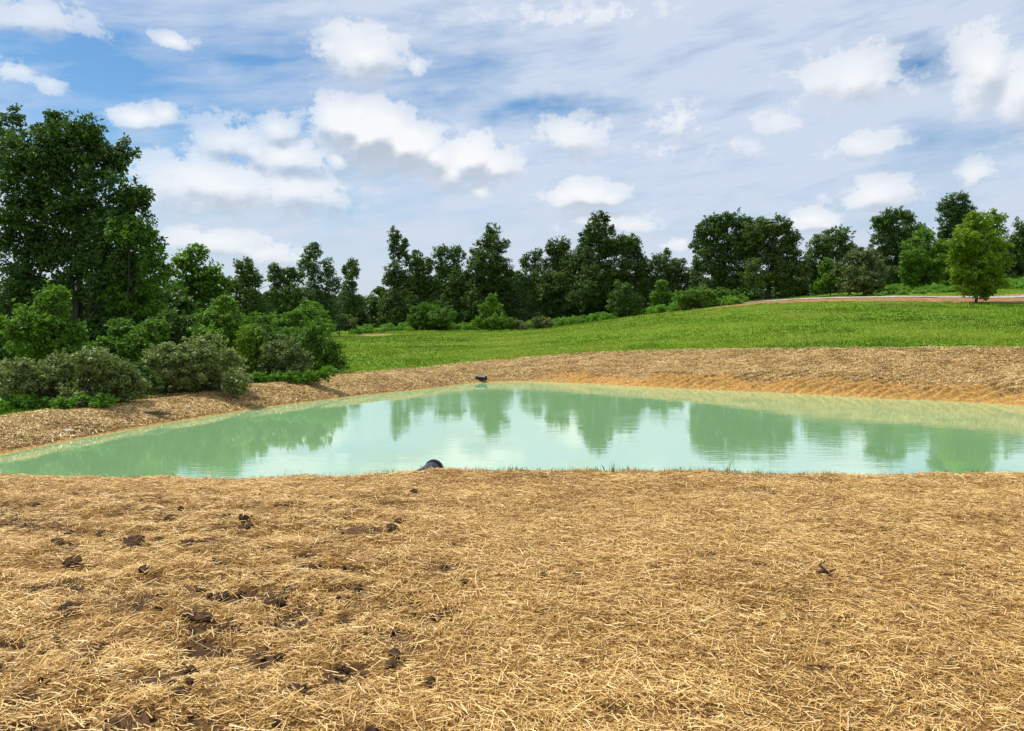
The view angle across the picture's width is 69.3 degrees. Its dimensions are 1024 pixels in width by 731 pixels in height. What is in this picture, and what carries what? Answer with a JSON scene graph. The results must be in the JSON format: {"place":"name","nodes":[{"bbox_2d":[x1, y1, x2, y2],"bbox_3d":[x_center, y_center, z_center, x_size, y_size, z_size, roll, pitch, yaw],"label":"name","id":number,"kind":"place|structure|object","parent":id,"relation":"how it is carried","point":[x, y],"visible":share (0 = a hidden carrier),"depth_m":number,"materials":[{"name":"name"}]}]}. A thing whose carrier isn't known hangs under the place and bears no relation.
{"place":"outdoors","nodes":[
{"label":"outdoors","id":0,"kind":"place"},
{"bbox_2d":[0,287,1023,730],"bbox_3d":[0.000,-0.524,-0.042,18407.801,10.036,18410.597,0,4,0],"label":"ground","id":1,"kind":"structure","parent":0,"point":[890,389],"depth_m":4.72,"materials":[{"name":"beige plant"}]},
{"bbox_2d":[0,279,91,369],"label":"edge bush","id":2,"kind":"object","parent":1,"relation":"on","point":[46,331],"visible":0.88,"depth_m":30.73,"materials":[{"name":"green plant"}]},
{"bbox_2d":[47,538,63,546],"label":"soil clod","id":3,"kind":"object","parent":1,"relation":"on","point":[58,542],"visible":0.67,"depth_m":5.55,"materials":[{"name":"brown soil"}]},
{"bbox_2d":[0,392,116,409],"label":"bramble","id":4,"kind":"object","parent":1,"relation":"on","point":[76,402],"visible":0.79,"depth_m":24.12,"materials":[{"name":"green plant"}]},
{"bbox_2d":[62,429,74,432],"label":"stone","id":5,"kind":"object","parent":1,"relation":"on","point":[69,430],"visible":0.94,"depth_m":21.31,"materials":[{"name":"beige stone"}]},
{"bbox_2d":[58,601,79,615],"bbox_3d":[-2.585,1.419,4.319,0.110,0.053,0.110,19,12,6],"label":"soil clod","id":6,"kind":"object","parent":1,"relation":"on","point":[67,605],"visible":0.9,"depth_m":4.30,"materials":[{"name":"brown soil"}]},
{"bbox_2d":[62,555,82,568],"bbox_3d":[-3.089,1.384,5.202,0.114,0.080,0.138,-3,10,12],"label":"soil clod","id":7,"kind":"object","parent":1,"relation":"on","point":[70,561],"visible":0.95,"depth_m":5.17,"materials":[{"name":"brown soil"}]},
{"bbox_2d":[0,345,153,405],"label":"autumn olive","id":8,"kind":"object","parent":1,"relation":"on","point":[54,375],"visible":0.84,"depth_m":24.99,"materials":[{"name":"green plant"}]},
{"bbox_2d":[73,654,100,664],"bbox_3d":[-2.103,1.458,3.665,0.123,0.047,0.104,0,4,-3],"label":"soil clod","id":9,"kind":"object","parent":1,"relation":"on","point":[84,655],"visible":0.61,"depth_m":3.65,"materials":[{"name":"brown soil"}]},
{"bbox_2d":[0,103,174,364],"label":"tall tree","id":10,"kind":"object","parent":1,"relation":"on","point":[51,155],"visible":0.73,"depth_m":44.47,"materials":[{"name":"green plant"}]},
{"bbox_2d":[93,529,109,536],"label":"soil clod","id":11,"kind":"object","parent":1,"relation":"on","point":[100,532],"visible":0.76,"depth_m":6.03,"materials":[{"name":"brown soil"}]},
{"bbox_2d":[82,317,172,369],"bbox_3d":[-15.950,-0.315,30.971,3.533,3.463,1.994,0,4,0],"label":"tangled bush","id":12,"kind":"object","parent":1,"relation":"on","point":[123,334],"visible":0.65,"depth_m":30.68,"materials":[{"name":"green plant"}]},
{"bbox_2d":[90,212,174,343],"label":"leaning tree","id":13,"kind":"object","parent":1,"relation":"on","point":[143,236],"visible":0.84,"depth_m":43.30,"materials":[{"name":"green plant"}]},
{"bbox_2d":[116,356,164,397],"bbox_3d":[-13.785,0.649,27.168,2.035,2.032,0.882,0,4,0],"label":"tangled bush","id":14,"kind":"object","parent":1,"relation":"on","point":[157,386],"visible":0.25,"depth_m":27.08,"materials":[{"name":"green plant"}]},
{"bbox_2d":[138,565,152,573],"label":"soil clod","id":15,"kind":"object","parent":1,"relation":"on","point":[143,567],"visible":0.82,"depth_m":5.00,"materials":[{"name":"brown soil"}]},
{"bbox_2d":[142,410,170,414],"bbox_3d":[-11.904,1.555,24.369,1.220,0.196,0.309,-1,4,-12],"label":"driftwood","id":16,"kind":"object","parent":1,"relation":"on","point":[156,412],"visible":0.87,"depth_m":24.41,"materials":[{"name":"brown wood"}]},
{"bbox_2d":[139,307,200,367],"bbox_3d":[-16.373,-0.860,35.864,3.471,3.913,1.808,0,4,0],"label":"shaded bush","id":17,"kind":"object","parent":1,"relation":"on","point":[178,325],"visible":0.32,"depth_m":35.49,"materials":[{"name":"green plant"}]},
{"bbox_2d":[163,514,179,521],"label":"soil clod","id":18,"kind":"object","parent":1,"relation":"on","point":[167,517],"visible":0.62,"depth_m":6.66,"materials":[{"name":"brown soil"}]},
{"bbox_2d":[178,539,193,547],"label":"soil clod","id":19,"kind":"object","parent":1,"relation":"on","point":[187,541],"visible":0.76,"depth_m":5.70,"materials":[{"name":"brown soil"}]},
{"bbox_2d":[179,585,202,592],"bbox_3d":[-2.037,1.417,4.699,0.167,0.036,0.086,4,4,12],"label":"soil clod","id":20,"kind":"object","parent":1,"relation":"on","point":[196,588],"visible":0.78,"depth_m":4.68,"materials":[{"name":"brown soil"}]},
{"bbox_2d":[179,610,214,622],"bbox_3d":[-1.768,1.407,4.153,0.206,0.045,0.107,8,7,-1],"label":"soil clod","id":21,"kind":"object","parent":1,"relation":"on","point":[203,616],"visible":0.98,"depth_m":4.13,"materials":[{"name":"brown soil"}]},
{"bbox_2d":[141,331,253,395],"bbox_3d":[-12.249,0.095,28.905,4.921,2.910,2.945,0,4,0],"label":"autumn olive","id":22,"kind":"object","parent":1,"relation":"on","point":[202,370],"visible":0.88,"depth_m":28.07,"materials":[{"name":"green plant"}]},
{"bbox_2d":[163,242,236,331],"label":"broadleaf tree","id":23,"kind":"object","parent":1,"relation":"on","point":[199,281],"visible":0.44,"depth_m":58.98,"materials":[{"name":"green plant"}]},
{"bbox_2d":[186,294,248,366],"bbox_3d":[-13.896,-1.167,34.892,3.653,4.427,2.483,2,4,22],"label":"leafy sapling","id":24,"kind":"object","parent":1,"relation":"on","point":[227,318],"visible":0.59,"depth_m":34.56,"materials":[{"name":"green plant"}]},
{"bbox_2d":[214,590,228,599],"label":"soil clod","id":25,"kind":"object","parent":1,"relation":"on","point":[224,593],"visible":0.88,"depth_m":4.55,"materials":[{"name":"brown soil"}]},
{"bbox_2d":[0,484,459,730],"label":"soil crumbs","id":26,"kind":"object","parent":1,"relation":"on","point":[341,668],"visible":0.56,"depth_m":3.87,"materials":[{"name":"brown soil"}]},
{"bbox_2d":[239,513,248,522],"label":"soil clod","id":27,"kind":"object","parent":1,"relation":"on","point":[244,516],"visible":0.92,"depth_m":6.47,"materials":[{"name":"brown soil"}]},
{"bbox_2d":[223,256,275,332],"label":"round topped tree","id":28,"kind":"object","parent":1,"relation":"on","point":[249,298],"visible":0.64,"depth_m":73.06,"materials":[{"name":"green plant"}]},
{"bbox_2d":[231,324,274,375],"bbox_3d":[-11.678,-0.386,33.442,2.581,3.012,1.360,0,4,0],"label":"leafy shrub","id":29,"kind":"object","parent":1,"relation":"on","point":[251,354],"visible":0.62,"depth_m":33.28,"materials":[{"name":"green plant"}]},
{"bbox_2d":[223,322,308,367],"bbox_3d":[-13.268,-0.771,39.999,5.092,3.162,1.857,-1,4,-10],"label":"tangled bush","id":30,"kind":"object","parent":1,"relation":"on","point":[266,328],"visible":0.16,"depth_m":39.75,"materials":[{"name":"green plant"}]},
{"bbox_2d":[264,595,285,609],"bbox_3d":[-1.421,1.427,4.454,0.130,0.079,0.157,1,1,-10],"label":"soil clod","id":31,"kind":"object","parent":1,"relation":"on","point":[277,601],"visible":0.9,"depth_m":4.41,"materials":[{"name":"brown soil"}]},
{"bbox_2d":[254,336,314,378],"bbox_3d":[-10.199,-0.113,32.941,2.891,2.403,1.715,0,4,0],"label":"dull green shrub","id":32,"kind":"object","parent":1,"relation":"on","point":[286,354],"visible":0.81,"depth_m":32.72,"materials":[{"name":"green plant"}]},
{"bbox_2d":[254,262,318,324],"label":"spiky tree","id":33,"kind":"object","parent":1,"relation":"on","point":[285,295],"visible":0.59,"depth_m":87.64,"materials":[{"name":"green plant"}]},
{"bbox_2d":[240,305,335,338],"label":"tall bush","id":34,"kind":"object","parent":1,"relation":"on","point":[303,316],"visible":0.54,"depth_m":48.00,"materials":[{"name":"green plant"}]},
{"bbox_2d":[248,366,337,383],"bbox_3d":[-9.517,0.562,31.938,3.907,1.192,0.940,0,4,0],"label":"bramble","id":35,"kind":"object","parent":1,"relation":"on","point":[290,376],"visible":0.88,"depth_m":31.84,"materials":[{"name":"green plant"}]},
{"bbox_2d":[295,620,311,628],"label":"soil clod","id":36,"kind":"object","parent":1,"relation":"on","point":[302,622],"visible":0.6,"depth_m":4.08,"materials":[{"name":"brown soil"}]},
{"bbox_2d":[296,563,316,572],"bbox_3d":[-1.425,1.406,5.150,0.141,0.049,0.119,1,10,-9],"label":"soil clod","id":37,"kind":"object","parent":1,"relation":"on","point":[312,566],"visible":0.66,"depth_m":5.13,"materials":[{"name":"brown soil"}]},
{"bbox_2d":[285,298,336,327],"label":"bush","id":38,"kind":"object","parent":1,"relation":"on","point":[326,316],"visible":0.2,"depth_m":70.27,"materials":[{"name":"green plant"}]},
{"bbox_2d":[296,321,347,373],"bbox_3d":[-9.432,-0.718,36.458,2.740,3.079,1.699,0,4,0],"label":"dark green shrub","id":39,"kind":"object","parent":1,"relation":"on","point":[329,357],"visible":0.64,"depth_m":36.27,"materials":[{"name":"green plant"}]},
{"bbox_2d":[296,242,348,332],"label":"two peaked tree","id":40,"kind":"object","parent":1,"relation":"on","point":[325,299],"visible":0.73,"depth_m":95.20,"materials":[{"name":"green plant"}]},
{"bbox_2d":[330,314,358,335],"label":"grey bush","id":41,"kind":"object","parent":1,"relation":"on","point":[352,324],"visible":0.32,"depth_m":98.89,"materials":[{"name":"green plant"}]},
{"bbox_2d":[336,257,363,318],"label":"spire tree","id":42,"kind":"object","parent":1,"relation":"on","point":[349,288],"visible":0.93,"depth_m":116.47,"materials":[{"name":"green plant"}]},
{"bbox_2d":[386,523,399,532],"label":"soil clod","id":43,"kind":"object","parent":1,"relation":"on","point":[390,527],"visible":0.87,"depth_m":6.08,"materials":[{"name":"brown soil"}]},
{"bbox_2d":[391,627,399,634],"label":"soil clod","id":44,"kind":"object","parent":1,"relation":"on","point":[393,632],"visible":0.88,"depth_m":3.98,"materials":[{"name":"brown soil"}]},
{"bbox_2d":[376,225,415,329],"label":"narrow tree","id":45,"kind":"object","parent":1,"relation":"on","point":[393,308],"visible":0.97,"depth_m":124.89,"materials":[{"name":"green plant"}]},
{"bbox_2d":[394,518,403,523],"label":"soil clod","id":46,"kind":"object","parent":1,"relation":"on","point":[398,520],"visible":0.73,"depth_m":6.53,"materials":[{"name":"brown soil"}]},
{"bbox_2d":[410,488,419,494],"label":"soil clod","id":47,"kind":"object","parent":1,"relation":"on","point":[413,490],"visible":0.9,"depth_m":7.78,"materials":[{"name":"brown soil"}]},
{"bbox_2d":[400,249,441,317],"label":"stepped tree","id":48,"kind":"object","parent":1,"relation":"on","point":[424,287],"visible":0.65,"depth_m":128.46,"materials":[{"name":"green plant"}]},
{"bbox_2d":[415,459,442,472],"bbox_3d":[-1.047,1.352,9.151,0.262,0.262,0.432,2,13,21],"label":"drain pipe","id":49,"kind":"object","parent":1,"relation":"on","point":[431,462],"visible":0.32,"depth_m":9.22,"materials":[{"name":"black plastic"}]},
{"bbox_2d":[407,301,458,329],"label":"round bush","id":50,"kind":"object","parent":1,"relation":"on","point":[431,317],"visible":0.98,"depth_m":115.88,"materials":[{"name":"green plant"}]},
{"bbox_2d":[431,243,471,323],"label":"lumpy tree","id":51,"kind":"object","parent":1,"relation":"on","point":[453,288],"visible":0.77,"depth_m":132.46,"materials":[{"name":"green plant"}]},
{"bbox_2d":[460,578,468,583],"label":"soil clod","id":52,"kind":"object","parent":1,"relation":"on","point":[464,581],"visible":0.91,"depth_m":4.75,"materials":[{"name":"brown soil"}]},
{"bbox_2d":[475,375,486,380],"bbox_3d":[-1.595,0.636,38.453,0.572,0.272,0.272,6,6,24],"label":"drain pipe","id":53,"kind":"object","parent":1,"relation":"on","point":[479,377],"visible":1,"depth_m":38.39,"materials":[{"name":"black plastic"}]},
{"bbox_2d":[458,222,523,323],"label":"pointed tree","id":54,"kind":"object","parent":1,"relation":"on","point":[492,270],"visible":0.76,"depth_m":128.97,"materials":[{"name":"green plant"}]},
{"bbox_2d":[471,292,515,330],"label":"cone bush","id":55,"kind":"object","parent":1,"relation":"on","point":[495,320],"visible":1,"depth_m":111.95,"materials":[{"name":"green plant"}]},
{"bbox_2d":[0,466,1023,730],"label":"straw mulch","id":56,"kind":"object","parent":1,"relation":"on","point":[766,524],"visible":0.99,"depth_m":4.55,"materials":[{"name":"beige plant"}]},
{"bbox_2d":[122,535,144,547],"bbox_3d":[-2.946,1.371,5.747,0.170,0.092,0.211,-15,11,-9],"label":"soil clod","id":57,"kind":"object","parent":56,"relation":"on","point":[130,541],"visible":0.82,"depth_m":5.71,"materials":[{"name":"brown soil"}]},
{"bbox_2d":[49,489,890,664],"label":"straw wisps","id":58,"kind":"object","parent":56,"relation":"on","point":[312,570],"visible":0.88,"depth_m":4.43,"materials":[{"name":"beige plant"}]},
{"bbox_2d":[816,561,835,579],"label":"broken twig","id":59,"kind":"object","parent":56,"relation":"on","point":[823,570],"visible":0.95,"depth_m":4.84,"materials":[{"name":"wood"}]},
{"bbox_2d":[0,288,1023,416],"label":"meadow grass","id":60,"kind":"structure","parent":1,"relation":"on","point":[959,340],"depth_m":54.59,"materials":[{"name":"green plant"}]},
{"bbox_2d":[0,275,1023,411],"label":"weeds","id":61,"kind":"object","parent":1,"relation":"on","point":[902,289],"visible":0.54,"depth_m":101.27,"materials":[{"name":"green plant"}]},
{"bbox_2d":[0,245,1023,361],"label":"woods","id":62,"kind":"object","parent":1,"relation":"on","point":[184,303],"visible":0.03,"depth_m":126.06,"materials":[{"name":"green plant"}]},
{"bbox_2d":[0,345,1023,449],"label":"pond bank","id":63,"kind":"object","parent":1,"relation":"on","point":[21,422],"visible":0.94,"depth_m":33.98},
{"bbox_2d":[509,318,529,329],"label":"pale bush","id":64,"kind":"object","parent":1,"relation":"on","point":[518,324],"visible":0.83,"depth_m":113.21,"materials":[{"name":"green plant"}]},
{"bbox_2d":[506,247,555,322],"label":"forked tree","id":65,"kind":"object","parent":1,"relation":"on","point":[528,280],"visible":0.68,"depth_m":128.96,"materials":[{"name":"green plant"}]},
{"bbox_2d":[523,315,555,328],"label":"pale bush","id":66,"kind":"object","parent":1,"relation":"on","point":[540,322],"visible":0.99,"depth_m":111.29,"materials":[{"name":"green plant"}]},
{"bbox_2d":[540,572,547,577],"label":"soil clod","id":67,"kind":"object","parent":1,"relation":"on","point":[544,574],"visible":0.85,"depth_m":4.86,"materials":[{"name":"brown soil"}]},
{"bbox_2d":[113,464,982,480],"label":"grass sprouts","id":68,"kind":"object","parent":1,"relation":"on","point":[740,472],"depth_m":9.08,"materials":[{"name":"plant"}]},
{"bbox_2d":[526,235,580,318],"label":"twin topped tree","id":69,"kind":"object","parent":1,"relation":"on","point":[559,254],"visible":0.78,"depth_m":126.18,"materials":[{"name":"green plant"}]},
{"bbox_2d":[559,210,635,318],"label":"towering tree","id":70,"kind":"object","parent":1,"relation":"on","point":[596,289],"visible":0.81,"depth_m":121.39,"materials":[{"name":"green plant"}]},
{"bbox_2d":[605,279,645,317],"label":"sloped bush","id":71,"kind":"object","parent":1,"relation":"on","point":[627,303],"visible":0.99,"depth_m":107.24,"materials":[{"name":"green plant"}]},
{"bbox_2d":[614,233,658,308],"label":"shoulder tree","id":72,"kind":"object","parent":1,"relation":"on","point":[641,273],"visible":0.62,"depth_m":122.85,"materials":[{"name":"green plant"}]},
{"bbox_2d":[647,279,676,306],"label":"pointed bush","id":73,"kind":"object","parent":1,"relation":"on","point":[658,296],"visible":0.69,"depth_m":107.21,"materials":[{"name":"green plant"}]},
{"bbox_2d":[641,247,696,305],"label":"feathery tree","id":74,"kind":"object","parent":1,"relation":"on","point":[678,279],"visible":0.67,"depth_m":121.99,"materials":[{"name":"green plant"}]},
{"bbox_2d":[686,270,719,294],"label":"pale thin tree","id":75,"kind":"object","parent":1,"relation":"on","point":[698,278],"visible":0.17,"depth_m":119.24,"materials":[{"name":"green plant"}]},
{"bbox_2d":[671,284,745,309],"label":"bush","id":76,"kind":"object","parent":1,"relation":"on","point":[690,298],"visible":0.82,"depth_m":98.41,"materials":[{"name":"green plant"}]},
{"bbox_2d":[687,207,755,291],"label":"oak tree","id":77,"kind":"object","parent":1,"relation":"on","point":[718,268],"visible":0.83,"depth_m":104.99,"materials":[{"name":"green plant"}]},
{"bbox_2d":[730,212,814,298],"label":"oak tree","id":78,"kind":"object","parent":1,"relation":"on","point":[782,268],"visible":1,"depth_m":102.37,"materials":[{"name":"green plant"}]},
{"bbox_2d":[813,257,843,294],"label":"green shrub","id":79,"kind":"object","parent":1,"relation":"on","point":[826,284],"visible":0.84,"depth_m":95.03,"materials":[{"name":"green plant"}]},
{"bbox_2d":[801,224,862,293],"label":"hill tree","id":80,"kind":"object","parent":1,"relation":"on","point":[822,248],"visible":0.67,"depth_m":104.33,"materials":[{"name":"green plant"}]},
{"bbox_2d":[831,247,890,295],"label":"olive shrub","id":81,"kind":"object","parent":1,"relation":"on","point":[865,275],"visible":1,"depth_m":90.50,"materials":[{"name":"green plant"}]},
{"bbox_2d":[885,265,904,285],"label":"grey leafed shrub","id":82,"kind":"object","parent":1,"relation":"on","point":[893,272],"visible":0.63,"depth_m":99.21,"materials":[{"name":"green plant"}]},
{"bbox_2d":[868,205,926,285],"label":"spreading tree","id":83,"kind":"object","parent":1,"relation":"on","point":[889,231],"visible":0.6,"depth_m":105.93,"materials":[{"name":"green plant"}]},
{"bbox_2d":[898,224,952,285],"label":"sapling tree","id":84,"kind":"object","parent":1,"relation":"on","point":[930,258],"visible":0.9,"depth_m":96.90,"materials":[{"name":"green plant"}]},
{"bbox_2d":[934,189,977,269],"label":"hilltop tree","id":85,"kind":"object","parent":1,"relation":"on","point":[953,211],"visible":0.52,"depth_m":109.44,"materials":[{"name":"green plant"}]},
{"bbox_2d":[942,208,1015,302],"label":"young tree","id":86,"kind":"object","parent":1,"relation":"on","point":[977,253],"visible":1,"depth_m":72.50,"materials":[{"name":"green plant"}]},
{"bbox_2d":[999,216,1023,278],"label":"roadside tree","id":87,"kind":"object","parent":1,"relation":"on","point":[1017,240],"visible":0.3,"depth_m":101.46,"materials":[{"name":"green plant"}]},
{"bbox_2d":[0,382,1023,479],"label":"pond water","id":88,"kind":"structure","parent":0,"point":[530,425],"depth_m":21.60,"materials":[{"name":"green liquid"}]},
{"bbox_2d":[0,0,1023,305],"label":"sky","id":89,"kind":"structure","parent":0,"point":[264,131],"materials":[{"name":"blue"}]},
{"bbox_2d":[692,295,1023,308],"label":"gravel road","id":90,"kind":"structure","parent":0,"point":[896,296],"depth_m":82.69,"materials":[{"name":"grey gravel"}]}
]}

